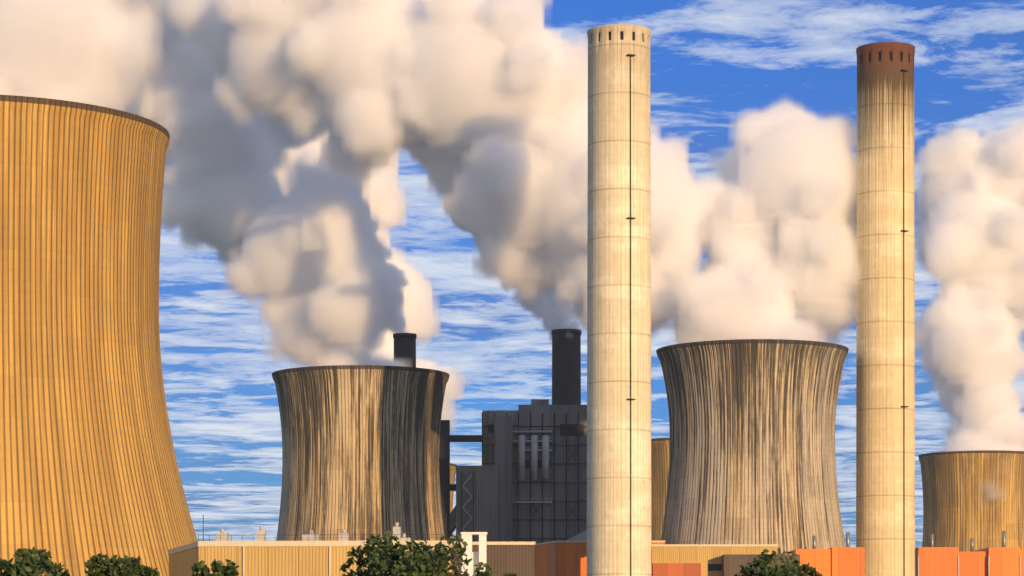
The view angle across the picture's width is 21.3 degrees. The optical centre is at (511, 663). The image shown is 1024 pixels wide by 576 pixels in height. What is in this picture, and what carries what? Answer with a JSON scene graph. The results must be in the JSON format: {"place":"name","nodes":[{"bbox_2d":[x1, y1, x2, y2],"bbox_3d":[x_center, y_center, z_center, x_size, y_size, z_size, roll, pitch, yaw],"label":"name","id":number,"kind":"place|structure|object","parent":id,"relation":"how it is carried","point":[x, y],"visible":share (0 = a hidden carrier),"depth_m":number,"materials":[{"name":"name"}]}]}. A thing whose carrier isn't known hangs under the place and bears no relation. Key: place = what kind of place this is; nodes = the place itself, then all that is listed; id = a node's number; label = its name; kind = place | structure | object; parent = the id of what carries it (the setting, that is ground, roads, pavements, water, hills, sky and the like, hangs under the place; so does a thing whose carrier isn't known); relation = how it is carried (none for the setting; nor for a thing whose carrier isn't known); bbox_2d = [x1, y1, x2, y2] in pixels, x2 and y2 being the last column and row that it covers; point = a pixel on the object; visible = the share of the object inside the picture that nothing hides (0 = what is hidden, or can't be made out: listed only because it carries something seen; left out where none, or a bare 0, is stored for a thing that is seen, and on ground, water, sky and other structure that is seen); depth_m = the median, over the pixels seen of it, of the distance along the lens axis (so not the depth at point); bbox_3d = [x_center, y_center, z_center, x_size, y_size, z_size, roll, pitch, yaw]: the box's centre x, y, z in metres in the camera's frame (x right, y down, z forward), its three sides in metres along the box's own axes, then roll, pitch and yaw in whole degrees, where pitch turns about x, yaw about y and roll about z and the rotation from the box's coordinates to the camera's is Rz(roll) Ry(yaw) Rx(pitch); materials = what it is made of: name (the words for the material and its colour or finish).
{"place":"outdoors","nodes":[
{"label":"outdoors","id":0,"kind":"place"},
{"bbox_2d":[453,542,534,575],"bbox_3d":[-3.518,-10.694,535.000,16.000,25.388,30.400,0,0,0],"label":"brown hall","id":1,"kind":"structure","parent":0,"point":[503,558],"depth_m":520.00,"materials":[{"name":"metal"}]},
{"bbox_2d":[0,0,1023,547],"label":"sky","id":2,"kind":"structure","parent":0,"point":[342,177],"materials":[{"name":"blue"}]},
{"bbox_2d":[722,554,799,575],"bbox_3d":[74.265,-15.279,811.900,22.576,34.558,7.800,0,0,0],"label":"dark shed","id":3,"kind":"structure","parent":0,"point":[731,563],"depth_m":808.00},
{"label":"ground","id":4,"kind":"structure","parent":0,"visible":0},
{"bbox_2d":[0,547,52,575],"bbox_3d":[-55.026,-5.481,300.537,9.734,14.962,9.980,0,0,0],"label":"tree","id":5,"kind":"object","parent":4,"relation":"on","point":[22,569],"visible":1,"depth_m":298.05,"materials":[{"name":"green plant"}]},
{"bbox_2d":[2,548,69,575],"bbox_3d":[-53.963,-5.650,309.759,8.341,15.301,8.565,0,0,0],"label":"tree","id":6,"kind":"object","parent":4,"relation":"on","point":[45,562],"visible":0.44,"depth_m":308.53,"materials":[{"name":"green plant"}]},
{"bbox_2d":[0,95,197,575],"bbox_3d":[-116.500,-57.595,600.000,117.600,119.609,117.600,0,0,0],"label":"cooling tower","id":7,"kind":"structure","parent":4,"relation":"on","point":[88,466],"depth_m":569.43,"materials":[{"name":"concrete"}]},
{"bbox_2d":[84,552,140,575],"bbox_3d":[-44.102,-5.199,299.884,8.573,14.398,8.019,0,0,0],"label":"tree","id":8,"kind":"object","parent":4,"relation":"on","point":[98,564],"visible":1,"depth_m":298.87,"materials":[{"name":"green plant"}]},
{"bbox_2d":[122,562,159,575],"bbox_3d":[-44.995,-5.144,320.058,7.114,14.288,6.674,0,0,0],"label":"tree","id":9,"kind":"object","parent":4,"relation":"on","point":[144,570],"visible":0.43,"depth_m":320.64,"materials":[{"name":"green plant"}]},
{"bbox_2d":[191,559,238,575],"bbox_3d":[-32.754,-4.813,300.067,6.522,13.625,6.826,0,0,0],"label":"tree","id":10,"kind":"object","parent":4,"relation":"on","point":[218,568],"visible":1,"depth_m":298.89,"materials":[{"name":"green plant"}]},
{"bbox_2d":[168,540,452,575],"bbox_3d":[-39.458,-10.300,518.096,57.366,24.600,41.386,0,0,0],"label":"tan hall","id":11,"kind":"structure","parent":4,"relation":"on","point":[289,558],"depth_m":499.23,"materials":[{"name":"metal"}]},
{"bbox_2d":[272,365,449,540],"bbox_3d":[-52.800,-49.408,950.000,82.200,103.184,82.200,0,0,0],"label":"cooling tower","id":12,"kind":"structure","parent":4,"relation":"on","point":[360,451],"depth_m":925.41,"materials":[{"name":"concrete"}]},
{"bbox_2d":[340,530,423,575],"bbox_3d":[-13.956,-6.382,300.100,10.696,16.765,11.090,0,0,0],"label":"tree","id":13,"kind":"object","parent":4,"relation":"on","point":[367,550],"visible":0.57,"depth_m":299.29,"materials":[{"name":"green plant"}]},
{"bbox_2d":[367,539,439,575],"bbox_3d":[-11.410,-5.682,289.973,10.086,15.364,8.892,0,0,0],"label":"tree","id":14,"kind":"object","parent":4,"relation":"on","point":[425,562],"visible":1,"depth_m":288.51,"materials":[{"name":"green plant"}]},
{"bbox_2d":[393,333,416,366],"bbox_3d":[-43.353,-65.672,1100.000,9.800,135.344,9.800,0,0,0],"label":"chimney","id":15,"kind":"object","parent":4,"relation":"on","point":[404,349],"visible":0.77,"depth_m":1096.01,"materials":[{"name":"grey metal"}]},
{"bbox_2d":[397,534,478,575],"bbox_3d":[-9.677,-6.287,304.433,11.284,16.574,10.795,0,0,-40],"label":"tree","id":16,"kind":"object","parent":4,"relation":"on","point":[439,549],"visible":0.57,"depth_m":304.27,"materials":[{"name":"green plant"}]},
{"bbox_2d":[450,463,456,573],"bbox_3d":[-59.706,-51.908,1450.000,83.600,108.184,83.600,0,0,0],"label":"cooling tower","id":17,"kind":"structure","parent":4,"relation":"on","point":[452,472],"depth_m":1442.58,"materials":[{"name":"concrete"}]},
{"bbox_2d":[461,532,486,575],"bbox_3d":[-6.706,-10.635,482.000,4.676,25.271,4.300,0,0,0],"label":"white frame structure","id":18,"kind":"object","parent":4,"relation":"on","point":[480,556],"depth_m":480.00,"materials":[{"name":"paint"}]},
{"bbox_2d":[473,562,520,575],"bbox_3d":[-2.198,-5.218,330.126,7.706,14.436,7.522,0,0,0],"label":"tree","id":19,"kind":"object","parent":4,"relation":"on","point":[487,570],"visible":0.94,"depth_m":330.27,"materials":[{"name":"green plant"}]},
{"bbox_2d":[439,399,586,543],"bbox_3d":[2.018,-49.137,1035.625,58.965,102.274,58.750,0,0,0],"label":"boiler house","id":20,"kind":"structure","parent":4,"relation":"on","point":[526,481],"depth_m":1019.23,"materials":[{"name":"metal"}]},
{"bbox_2d":[551,329,580,404],"bbox_3d":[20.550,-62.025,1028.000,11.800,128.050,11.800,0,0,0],"label":"chimney","id":21,"kind":"object","parent":4,"relation":"on","point":[566,366],"visible":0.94,"depth_m":1023.27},
{"bbox_2d":[534,541,664,575],"bbox_3d":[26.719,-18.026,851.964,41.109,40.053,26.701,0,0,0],"label":"orange block","id":22,"kind":"structure","parent":4,"relation":"on","point":[564,558],"depth_m":839.92,"materials":[{"name":"metal"}]},
{"bbox_2d":[198,505,1005,550],"bbox_3d":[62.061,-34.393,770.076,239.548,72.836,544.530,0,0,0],"label":"rooftop equipment","id":23,"kind":"object","parent":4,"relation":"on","point":[310,536],"visible":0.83,"depth_m":512.46,"materials":[{"name":"grey metal"}]},
{"bbox_2d":[587,24,651,575],"bbox_3d":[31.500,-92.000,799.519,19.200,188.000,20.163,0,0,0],"label":"chimney","id":24,"kind":"object","parent":4,"relation":"on","point":[619,336],"visible":1,"depth_m":791.86,"materials":[{"name":"concrete"}]},
{"bbox_2d":[651,438,669,540],"bbox_3d":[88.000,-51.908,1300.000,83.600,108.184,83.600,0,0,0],"label":"cooling tower","id":25,"kind":"structure","parent":4,"relation":"on","point":[660,448],"depth_m":1278.69,"materials":[{"name":"concrete"}]},
{"bbox_2d":[652,563,700,575],"bbox_3d":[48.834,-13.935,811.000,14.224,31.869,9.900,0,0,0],"label":"orange annex","id":26,"kind":"object","parent":4,"relation":"on","point":[676,569],"visible":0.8,"depth_m":806.05,"materials":[{"name":"orange metal"}]},
{"bbox_2d":[651,544,777,575],"bbox_3d":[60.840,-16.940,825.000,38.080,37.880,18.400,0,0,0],"label":"tan block","id":27,"kind":"structure","parent":4,"relation":"on","point":[704,555],"depth_m":816.00,"materials":[{"name":"metal"}]},
{"bbox_2d":[656,339,848,553],"bbox_3d":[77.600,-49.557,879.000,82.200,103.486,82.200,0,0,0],"label":"cooling tower","id":28,"kind":"structure","parent":4,"relation":"on","point":[752,459],"depth_m":854.69,"materials":[{"name":"concrete"}]},
{"bbox_2d":[734,549,804,575],"bbox_3d":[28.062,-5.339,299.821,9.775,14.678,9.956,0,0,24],"label":"tree","id":29,"kind":"object","parent":4,"relation":"on","point":[762,565],"visible":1,"depth_m":298.94,"materials":[{"name":"green plant"}]},
{"bbox_2d":[554,544,1020,575],"bbox_3d":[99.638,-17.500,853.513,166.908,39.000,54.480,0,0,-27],"label":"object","id":30,"kind":"object","parent":4,"relation":"on","point":[714,567],"visible":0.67,"depth_m":839.39,"materials":[{"name":"metal"}]},
{"bbox_2d":[771,562,822,575],"bbox_3d":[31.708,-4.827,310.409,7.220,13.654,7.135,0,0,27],"label":"tree","id":31,"kind":"object","parent":4,"relation":"on","point":[802,568],"visible":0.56,"depth_m":310.54,"materials":[{"name":"green plant"}]},
{"bbox_2d":[792,547,864,575],"bbox_3d":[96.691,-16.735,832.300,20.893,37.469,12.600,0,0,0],"label":"orange block","id":32,"kind":"structure","parent":4,"relation":"on","point":[840,561],"depth_m":826.00,"materials":[{"name":"orange metal"}]},
{"bbox_2d":[856,42,914,575],"bbox_3d":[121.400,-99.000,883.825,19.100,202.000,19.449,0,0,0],"label":"chimney","id":33,"kind":"object","parent":4,"relation":"on","point":[885,414],"visible":0.98,"depth_m":875.78,"materials":[{"name":"concrete"}]},
{"bbox_2d":[915,547,1023,575],"bbox_3d":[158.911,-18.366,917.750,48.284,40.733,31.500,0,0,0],"label":"orange hall","id":34,"kind":"structure","parent":4,"relation":"on","point":[943,561],"depth_m":902.00,"materials":[{"name":"orange metal"}]},
{"bbox_2d":[918,450,1023,550],"bbox_3d":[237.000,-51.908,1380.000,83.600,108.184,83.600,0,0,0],"label":"cooling tower","id":35,"kind":"structure","parent":4,"relation":"on","point":[977,496],"depth_m":1354.41,"materials":[{"name":"concrete"}]}
]}

